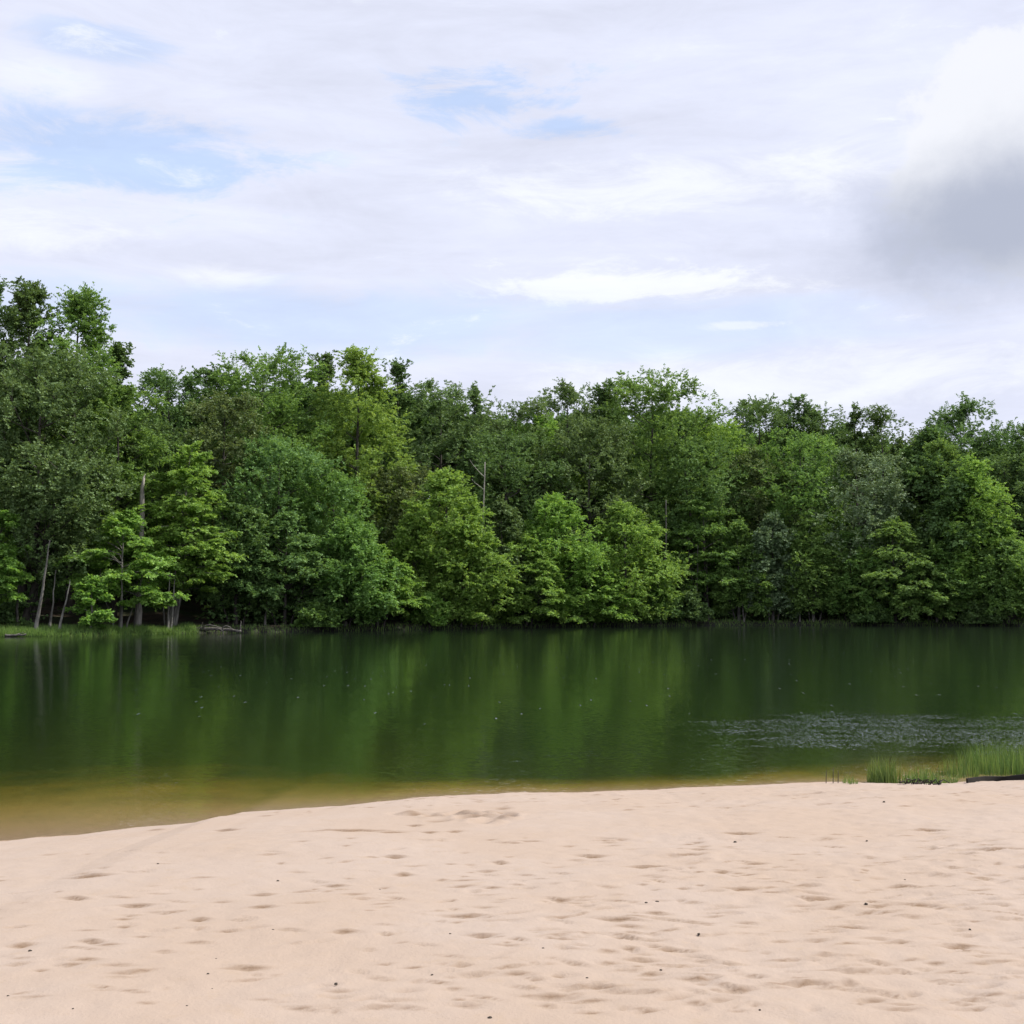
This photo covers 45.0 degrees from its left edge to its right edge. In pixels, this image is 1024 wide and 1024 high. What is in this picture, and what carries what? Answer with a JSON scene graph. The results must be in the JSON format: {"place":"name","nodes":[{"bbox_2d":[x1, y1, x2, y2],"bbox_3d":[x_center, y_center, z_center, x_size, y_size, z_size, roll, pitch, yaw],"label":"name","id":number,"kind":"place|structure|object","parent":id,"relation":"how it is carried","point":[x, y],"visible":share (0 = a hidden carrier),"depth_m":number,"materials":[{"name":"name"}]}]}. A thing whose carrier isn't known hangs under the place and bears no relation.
{"place":"outdoors","nodes":[
{"label":"outdoors","id":0,"kind":"place"},
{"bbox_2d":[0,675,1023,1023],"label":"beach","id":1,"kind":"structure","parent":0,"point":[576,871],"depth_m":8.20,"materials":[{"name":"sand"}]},
{"bbox_2d":[842,775,857,783],"bbox_3d":[4.239,3.381,15.584,0.224,0.173,0.494,0,-4,0],"label":"grass clump","id":2,"kind":"object","parent":1,"relation":"on","point":[850,782],"visible":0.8,"depth_m":15.55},
{"bbox_2d":[865,755,905,782],"bbox_3d":[4.934,3.413,16.425,0.552,0.448,0.616,0,-4,0],"label":"grass clump","id":3,"kind":"object","parent":1,"relation":"on","point":[880,775],"visible":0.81,"depth_m":16.36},
{"bbox_2d":[901,762,941,783],"bbox_3d":[5.294,3.409,16.066,0.522,0.343,0.529,1,-4,-12],"label":"grass clump","id":4,"kind":"object","parent":1,"relation":"on","point":[923,776],"visible":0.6,"depth_m":16.01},
{"bbox_2d":[899,778,948,784],"bbox_3d":[5.079,3.333,15.225,0.647,0.125,0.131,0,-4,0],"label":"wet debris","id":5,"kind":"object","parent":1,"relation":"on","point":[922,782],"visible":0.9,"depth_m":15.21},
{"bbox_2d":[929,772,960,783],"bbox_3d":[5.560,3.456,15.976,0.593,0.214,0.600,0,-4,0],"label":"grass clump","id":6,"kind":"object","parent":1,"relation":"on","point":[955,780],"visible":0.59,"depth_m":15.88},
{"bbox_2d":[934,754,978,777],"bbox_3d":[6.292,3.597,17.476,0.539,0.378,0.972,0,-4,0],"label":"reed bed","id":7,"kind":"object","parent":1,"relation":"on","point":[944,771],"visible":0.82,"depth_m":17.40,"materials":[{"name":"green plant"}]},
{"bbox_2d":[956,735,1023,775],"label":"reed bed","id":8,"kind":"object","parent":1,"relation":"on","point":[1014,763],"visible":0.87,"depth_m":17.67,"materials":[{"name":"green plant"}]},
{"bbox_2d":[966,774,1023,782],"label":"driftwood log","id":9,"kind":"object","parent":1,"relation":"on","point":[995,778],"visible":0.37,"depth_m":15.83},
{"bbox_2d":[0,625,1023,791],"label":"lake","id":10,"kind":"structure","parent":0,"point":[961,671],"depth_m":34.38,"materials":[{"name":"liquid"}]},
{"bbox_2d":[0,583,1023,678],"bbox_3d":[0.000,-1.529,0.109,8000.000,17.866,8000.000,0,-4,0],"label":"ground","id":11,"kind":"structure","parent":0,"point":[190,610],"depth_m":100.27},
{"bbox_2d":[5,632,25,636],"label":"fallen log","id":12,"kind":"object","parent":11,"relation":"on","point":[12,635],"visible":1,"depth_m":80.81,"materials":[{"name":"wood"}]},
{"bbox_2d":[15,585,19,624],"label":"slim trunk","id":13,"kind":"object","parent":11,"relation":"on","point":[17,614],"visible":0.37,"depth_m":85.03,"materials":[{"name":"grey plant"}]},
{"bbox_2d":[0,509,35,604],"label":"broadleaf tree","id":14,"kind":"object","parent":11,"relation":"on","point":[11,566],"visible":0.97,"depth_m":82.80,"materials":[{"name":"green plant"}]},
{"bbox_2d":[0,276,35,507],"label":"broadleaf tree","id":15,"kind":"object","parent":11,"relation":"on","point":[3,284],"visible":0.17,"depth_m":96.92,"materials":[{"name":"green plant"}]},
{"bbox_2d":[0,275,71,606],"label":"broadleaf tree","id":16,"kind":"object","parent":11,"relation":"on","point":[26,310],"visible":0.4,"depth_m":95.35,"materials":[{"name":"green plant"}]},
{"bbox_2d":[34,540,49,630],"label":"slim trunk","id":17,"kind":"object","parent":11,"relation":"on","point":[36,623],"visible":0.94,"depth_m":83.07,"materials":[{"name":"grey plant"}]},
{"bbox_2d":[49,571,55,625],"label":"slim trunk","id":18,"kind":"object","parent":11,"relation":"on","point":[50,620],"visible":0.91,"depth_m":84.31,"materials":[{"name":"grey plant"}]},
{"bbox_2d":[0,442,125,624],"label":"broadleaf tree","id":19,"kind":"object","parent":11,"relation":"on","point":[35,504],"visible":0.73,"depth_m":85.33,"materials":[{"name":"green plant"}]},
{"bbox_2d":[58,581,69,628],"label":"slim trunk","id":20,"kind":"object","parent":11,"relation":"on","point":[60,621],"visible":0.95,"depth_m":82.99,"materials":[{"name":"grey plant"}]},
{"bbox_2d":[10,281,127,613],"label":"broadleaf tree","id":21,"kind":"object","parent":11,"relation":"on","point":[82,305],"visible":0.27,"depth_m":95.29,"materials":[{"name":"green plant"}]},
{"bbox_2d":[0,336,138,621],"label":"broadleaf tree","id":22,"kind":"object","parent":11,"relation":"on","point":[57,388],"visible":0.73,"depth_m":87.58,"materials":[{"name":"green plant"}]},
{"bbox_2d":[65,574,117,627],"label":"broadleaf tree","id":23,"kind":"object","parent":11,"relation":"on","point":[82,593],"visible":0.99,"depth_m":83.55,"materials":[{"name":"green plant"}]},
{"bbox_2d":[49,378,176,617],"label":"broadleaf tree","id":24,"kind":"object","parent":11,"relation":"on","point":[150,448],"visible":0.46,"depth_m":92.87,"materials":[{"name":"green plant"}]},
{"bbox_2d":[93,339,142,605],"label":"broadleaf tree","id":25,"kind":"object","parent":11,"relation":"on","point":[119,350],"visible":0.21,"depth_m":99.72,"materials":[{"name":"green plant"}]},
{"bbox_2d":[119,572,122,628],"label":"slim trunk","id":26,"kind":"object","parent":11,"relation":"on","point":[121,616],"visible":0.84,"depth_m":85.73,"materials":[{"name":"grey plant"}]},
{"bbox_2d":[52,507,191,626],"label":"broadleaf tree","id":27,"kind":"object","parent":11,"relation":"on","point":[146,573],"visible":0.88,"depth_m":86.58,"materials":[{"name":"green plant"}]},
{"bbox_2d":[133,580,137,627],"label":"slim trunk","id":28,"kind":"object","parent":11,"relation":"on","point":[134,622],"visible":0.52,"depth_m":88.28,"materials":[{"name":"grey plant"}]},
{"bbox_2d":[134,474,145,624],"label":"dead snag","id":29,"kind":"object","parent":11,"relation":"on","point":[139,606],"visible":0.38,"depth_m":90.53,"materials":[{"name":"grey wood"}]},
{"bbox_2d":[99,412,213,606],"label":"broadleaf tree","id":30,"kind":"object","parent":11,"relation":"on","point":[166,427],"visible":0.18,"depth_m":98.55,"materials":[{"name":"green plant"}]},
{"bbox_2d":[167,579,169,628],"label":"slim trunk","id":31,"kind":"object","parent":11,"relation":"on","point":[168,608],"visible":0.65,"depth_m":88.69,"materials":[{"name":"grey plant"}]},
{"bbox_2d":[120,363,220,590],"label":"broadleaf tree","id":32,"kind":"object","parent":11,"relation":"on","point":[162,381],"visible":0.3,"depth_m":106.48,"materials":[{"name":"green plant"}]},
{"bbox_2d":[170,567,175,627],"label":"slim trunk","id":33,"kind":"object","parent":11,"relation":"on","point":[171,622],"visible":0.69,"depth_m":88.92,"materials":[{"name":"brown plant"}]},
{"bbox_2d":[108,439,248,625],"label":"broadleaf tree","id":34,"kind":"object","parent":11,"relation":"on","point":[183,527],"visible":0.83,"depth_m":91.06,"materials":[{"name":"green plant"}]},
{"bbox_2d":[182,362,252,546],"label":"broadleaf tree","id":35,"kind":"object","parent":11,"relation":"on","point":[200,371],"visible":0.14,"depth_m":109.98,"materials":[{"name":"green plant"}]},
{"bbox_2d":[195,621,241,632],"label":"driftwood","id":36,"kind":"object","parent":11,"relation":"on","point":[216,628],"visible":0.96,"depth_m":89.43,"materials":[{"name":"grey wood"}]},
{"bbox_2d":[158,388,280,613],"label":"broadleaf tree","id":37,"kind":"object","parent":11,"relation":"on","point":[209,409],"visible":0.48,"depth_m":100.85,"materials":[{"name":"green plant"}]},
{"bbox_2d":[182,495,296,623],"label":"broadleaf tree","id":38,"kind":"object","parent":11,"relation":"on","point":[252,517],"visible":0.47,"depth_m":93.79,"materials":[{"name":"green plant"}]},
{"bbox_2d":[176,342,339,602],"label":"broadleaf tree","id":39,"kind":"object","parent":11,"relation":"on","point":[286,406],"visible":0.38,"depth_m":108.49,"materials":[{"name":"green plant"}]},
{"bbox_2d":[219,510,338,624],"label":"broadleaf tree","id":40,"kind":"object","parent":11,"relation":"on","point":[307,566],"visible":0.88,"depth_m":94.61,"materials":[{"name":"green plant"}]},
{"bbox_2d":[202,431,368,622],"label":"broadleaf tree","id":41,"kind":"object","parent":11,"relation":"on","point":[275,453],"visible":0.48,"depth_m":98.39,"materials":[{"name":"green plant"}]},
{"bbox_2d":[290,595,355,628],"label":"bush","id":42,"kind":"object","parent":11,"relation":"on","point":[317,615],"visible":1,"depth_m":94.18,"materials":[{"name":"green plant"}]},
{"bbox_2d":[298,350,350,553],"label":"broadleaf tree","id":43,"kind":"object","parent":11,"relation":"on","point":[328,360],"visible":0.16,"depth_m":116.14,"materials":[{"name":"green plant"}]},
{"bbox_2d":[289,468,386,599],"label":"broadleaf tree","id":44,"kind":"object","parent":11,"relation":"on","point":[315,495],"visible":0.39,"depth_m":99.63,"materials":[{"name":"green plant"}]},
{"bbox_2d":[289,514,403,627],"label":"broadleaf tree","id":45,"kind":"object","parent":11,"relation":"on","point":[361,545],"visible":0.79,"depth_m":96.27,"materials":[{"name":"green plant"}]},
{"bbox_2d":[296,344,432,564],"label":"broadleaf tree","id":46,"kind":"object","parent":11,"relation":"on","point":[359,372],"visible":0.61,"depth_m":108.18,"materials":[{"name":"green plant"}]},
{"bbox_2d":[325,543,430,626],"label":"broadleaf tree","id":47,"kind":"object","parent":11,"relation":"on","point":[413,600],"visible":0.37,"depth_m":98.52,"materials":[{"name":"green plant"}]},
{"bbox_2d":[377,357,424,549],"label":"broadleaf tree","id":48,"kind":"object","parent":11,"relation":"on","point":[398,371],"visible":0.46,"depth_m":117.05,"materials":[{"name":"green plant"}]},
{"bbox_2d":[346,461,464,618],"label":"broadleaf tree","id":49,"kind":"object","parent":11,"relation":"on","point":[400,495],"visible":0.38,"depth_m":107.23,"materials":[{"name":"green plant"}]},
{"bbox_2d":[404,591,450,627],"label":"bush","id":50,"kind":"object","parent":11,"relation":"on","point":[429,616],"visible":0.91,"depth_m":100.95,"materials":[{"name":"green plant"}]},
{"bbox_2d":[377,377,510,589],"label":"broadleaf tree","id":51,"kind":"object","parent":11,"relation":"on","point":[441,441],"visible":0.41,"depth_m":119.38,"materials":[{"name":"green plant"}]},
{"bbox_2d":[382,465,514,623],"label":"broadleaf tree","id":52,"kind":"object","parent":11,"relation":"on","point":[469,528],"visible":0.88,"depth_m":103.05,"materials":[{"name":"green plant"}]},
{"bbox_2d":[460,381,495,495],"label":"broadleaf tree","id":53,"kind":"object","parent":11,"relation":"on","point":[475,395],"visible":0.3,"depth_m":125.47,"materials":[{"name":"green plant"}]},
{"bbox_2d":[471,462,484,622],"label":"dead branch tree","id":54,"kind":"object","parent":11,"relation":"on","point":[483,495],"visible":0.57,"depth_m":109.79,"materials":[{"name":"grey wood"}]},
{"bbox_2d":[434,542,534,627],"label":"broadleaf tree","id":55,"kind":"object","parent":11,"relation":"on","point":[478,615],"visible":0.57,"depth_m":103.81,"materials":[{"name":"green plant"}]},
{"bbox_2d":[458,494,546,622],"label":"broadleaf tree","id":56,"kind":"object","parent":11,"relation":"on","point":[509,516],"visible":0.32,"depth_m":109.50,"materials":[{"name":"green plant"}]},
{"bbox_2d":[0,552,1022,626],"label":"undergrowth","id":57,"kind":"object","parent":11,"relation":"on","point":[8,609],"visible":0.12,"depth_m":98.88,"materials":[{"name":"green plant"}]},
{"bbox_2d":[453,427,570,550],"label":"broadleaf tree","id":58,"kind":"object","parent":11,"relation":"on","point":[514,471],"visible":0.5,"depth_m":114.85,"materials":[{"name":"green plant"}]},
{"bbox_2d":[0,617,1023,636],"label":"grass","id":59,"kind":"structure","parent":11,"relation":"on","point":[41,630],"depth_m":87.42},
{"bbox_2d":[5,356,1023,620],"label":"woods","id":60,"kind":"object","parent":11,"relation":"on","point":[949,504],"visible":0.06,"depth_m":122.78,"materials":[{"name":"plant"}]},
{"bbox_2d":[465,396,576,550],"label":"broadleaf tree","id":61,"kind":"object","parent":11,"relation":"on","point":[523,409],"visible":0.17,"depth_m":123.37,"materials":[{"name":"green plant"}]},
{"bbox_2d":[485,532,580,626],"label":"broadleaf tree","id":62,"kind":"object","parent":11,"relation":"on","point":[539,566],"visible":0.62,"depth_m":106.96,"materials":[{"name":"green plant"}]},
{"bbox_2d":[506,411,582,562],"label":"broadleaf tree","id":63,"kind":"object","parent":11,"relation":"on","point":[552,423],"visible":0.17,"depth_m":122.55,"materials":[{"name":"green plant"}]},
{"bbox_2d":[500,491,616,622],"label":"broadleaf tree","id":64,"kind":"object","parent":11,"relation":"on","point":[556,513],"visible":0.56,"depth_m":110.10,"materials":[{"name":"green plant"}]},
{"bbox_2d":[517,377,620,550],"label":"broadleaf tree","id":65,"kind":"object","parent":11,"relation":"on","point":[567,396],"visible":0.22,"depth_m":129.17,"materials":[{"name":"green plant"}]},
{"bbox_2d":[511,409,655,571],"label":"broadleaf tree","id":66,"kind":"object","parent":11,"relation":"on","point":[613,441],"visible":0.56,"depth_m":119.14,"materials":[{"name":"green plant"}]},
{"bbox_2d":[536,544,646,626],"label":"broadleaf tree","id":67,"kind":"object","parent":11,"relation":"on","point":[616,611],"visible":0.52,"depth_m":109.78,"materials":[{"name":"green plant"}]},
{"bbox_2d":[580,378,644,556],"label":"broadleaf tree","id":68,"kind":"object","parent":11,"relation":"on","point":[600,394],"visible":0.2,"depth_m":131.03,"materials":[{"name":"green plant"}]},
{"bbox_2d":[567,498,692,621],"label":"broadleaf tree","id":69,"kind":"object","parent":11,"relation":"on","point":[656,567],"visible":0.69,"depth_m":113.39,"materials":[{"name":"green plant"}]},
{"bbox_2d":[570,363,733,596],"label":"broadleaf tree","id":70,"kind":"object","parent":11,"relation":"on","point":[665,393],"visible":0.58,"depth_m":124.07,"materials":[{"name":"green plant"}]},
{"bbox_2d":[641,585,684,624],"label":"bush","id":71,"kind":"object","parent":11,"relation":"on","point":[675,612],"visible":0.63,"depth_m":113.82,"materials":[{"name":"green plant"}]},
{"bbox_2d":[664,505,666,585],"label":"slim trunk","id":72,"kind":"object","parent":11,"relation":"on","point":[665,558],"visible":0.43,"depth_m":118.03,"materials":[{"name":"grey plant"}]},
{"bbox_2d":[668,585,714,622],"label":"bush","id":73,"kind":"object","parent":11,"relation":"on","point":[691,603],"visible":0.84,"depth_m":115.21,"materials":[{"name":"green plant"}]},
{"bbox_2d":[627,431,760,590],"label":"broadleaf tree","id":74,"kind":"object","parent":11,"relation":"on","point":[719,504],"visible":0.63,"depth_m":121.81,"materials":[{"name":"green plant"}]},
{"bbox_2d":[656,487,751,618],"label":"broadleaf tree","id":75,"kind":"object","parent":11,"relation":"on","point":[699,506],"visible":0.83,"depth_m":118.67,"materials":[{"name":"green plant"}]},
{"bbox_2d":[706,564,709,619],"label":"slim trunk","id":76,"kind":"object","parent":11,"relation":"on","point":[707,594],"visible":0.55,"depth_m":118.69,"materials":[{"name":"brown plant"}]},
{"bbox_2d":[668,417,781,569],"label":"broadleaf tree","id":77,"kind":"object","parent":11,"relation":"on","point":[733,427],"visible":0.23,"depth_m":128.45,"materials":[{"name":"green plant"}]},
{"bbox_2d":[696,515,777,620],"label":"broadleaf tree","id":78,"kind":"object","parent":11,"relation":"on","point":[737,528],"visible":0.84,"depth_m":117.79,"materials":[{"name":"green plant"}]},
{"bbox_2d":[691,444,814,617],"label":"broadleaf tree","id":79,"kind":"object","parent":11,"relation":"on","point":[758,510],"visible":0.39,"depth_m":125.02,"materials":[{"name":"green plant"}]},
{"bbox_2d":[718,393,808,557],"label":"broadleaf tree","id":80,"kind":"object","parent":11,"relation":"on","point":[751,421],"visible":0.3,"depth_m":133.97,"materials":[{"name":"green plant"}]},
{"bbox_2d":[743,510,814,620],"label":"broadleaf tree","id":81,"kind":"object","parent":11,"relation":"on","point":[761,539],"visible":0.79,"depth_m":118.03,"materials":[{"name":"green plant"}]},
{"bbox_2d":[764,393,821,550],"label":"broadleaf tree","id":82,"kind":"object","parent":11,"relation":"on","point":[797,404],"visible":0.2,"depth_m":135.16,"materials":[{"name":"green plant"}]},
{"bbox_2d":[744,427,856,614],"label":"broadleaf tree","id":83,"kind":"object","parent":11,"relation":"on","point":[801,448],"visible":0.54,"depth_m":123.46,"materials":[{"name":"green plant"}]},
{"bbox_2d":[780,513,861,620],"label":"broadleaf tree","id":84,"kind":"object","parent":11,"relation":"on","point":[810,558],"visible":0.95,"depth_m":117.50,"materials":[{"name":"green plant"}]},
{"bbox_2d":[792,401,858,555],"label":"broadleaf tree","id":85,"kind":"object","parent":11,"relation":"on","point":[816,417],"visible":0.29,"depth_m":134.03,"materials":[{"name":"green plant"}]},
{"bbox_2d":[837,401,875,558],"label":"broadleaf tree","id":86,"kind":"object","parent":11,"relation":"on","point":[854,416],"visible":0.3,"depth_m":136.70,"materials":[{"name":"green plant"}]},
{"bbox_2d":[811,526,903,619],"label":"broadleaf tree","id":87,"kind":"object","parent":11,"relation":"on","point":[847,537],"visible":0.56,"depth_m":117.35,"materials":[{"name":"green plant"}]},
{"bbox_2d":[787,446,933,584],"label":"broadleaf tree","id":88,"kind":"object","parent":11,"relation":"on","point":[849,458],"visible":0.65,"depth_m":120.76,"materials":[{"name":"green plant"}]},
{"bbox_2d":[845,602,894,622],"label":"bush","id":89,"kind":"object","parent":11,"relation":"on","point":[877,615],"visible":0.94,"depth_m":115.81,"materials":[{"name":"green plant"}]},
{"bbox_2d":[845,404,915,563],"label":"broadleaf tree","id":90,"kind":"object","parent":11,"relation":"on","point":[877,418],"visible":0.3,"depth_m":135.22,"materials":[{"name":"green plant"}]},
{"bbox_2d":[837,516,968,621],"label":"broadleaf tree","id":91,"kind":"object","parent":11,"relation":"on","point":[890,529],"visible":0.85,"depth_m":115.78,"materials":[{"name":"green plant"}]},
{"bbox_2d":[875,459,954,576],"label":"broadleaf tree","id":92,"kind":"object","parent":11,"relation":"on","point":[904,482],"visible":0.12,"depth_m":125.30,"materials":[{"name":"green plant"}]},
{"bbox_2d":[890,425,953,470],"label":"broadleaf tree","id":93,"kind":"object","parent":11,"relation":"on","point":[914,438],"visible":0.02,"depth_m":133.71,"materials":[{"name":"green plant"}]},
{"bbox_2d":[903,434,972,559],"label":"broadleaf tree","id":94,"kind":"object","parent":11,"relation":"on","point":[945,450],"visible":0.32,"depth_m":123.78,"materials":[{"name":"green plant"}]},
{"bbox_2d":[897,540,989,621],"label":"broadleaf tree","id":95,"kind":"object","parent":11,"relation":"on","point":[939,552],"visible":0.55,"depth_m":116.08,"materials":[{"name":"green plant"}]},
{"bbox_2d":[910,391,1023,522],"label":"broadleaf tree","id":96,"kind":"object","parent":11,"relation":"on","point":[945,422],"visible":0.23,"depth_m":131.58,"materials":[{"name":"green plant"}]},
{"bbox_2d":[915,452,1023,614],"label":"broadleaf tree","id":97,"kind":"object","parent":11,"relation":"on","point":[973,475],"visible":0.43,"depth_m":117.36,"materials":[{"name":"green plant"}]},
{"bbox_2d":[955,597,1018,624],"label":"bush","id":98,"kind":"object","parent":11,"relation":"on","point":[974,616],"visible":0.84,"depth_m":114.53,"materials":[{"name":"green plant"}]},
{"bbox_2d":[962,534,1023,622],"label":"broadleaf tree","id":99,"kind":"object","parent":11,"relation":"on","point":[987,565],"visible":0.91,"depth_m":114.55,"materials":[{"name":"green plant"}]},
{"bbox_2d":[965,417,1023,540],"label":"broadleaf tree","id":100,"kind":"object","parent":11,"relation":"on","point":[1019,444],"visible":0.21,"depth_m":131.32,"materials":[{"name":"green plant"}]},
{"bbox_2d":[980,449,1023,570],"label":"broadleaf tree","id":101,"kind":"object","parent":11,"relation":"on","point":[1003,477],"visible":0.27,"depth_m":124.29,"materials":[{"name":"green plant"}]},
{"bbox_2d":[0,0,1023,454],"label":"sky","id":102,"kind":"structure","parent":0,"point":[823,200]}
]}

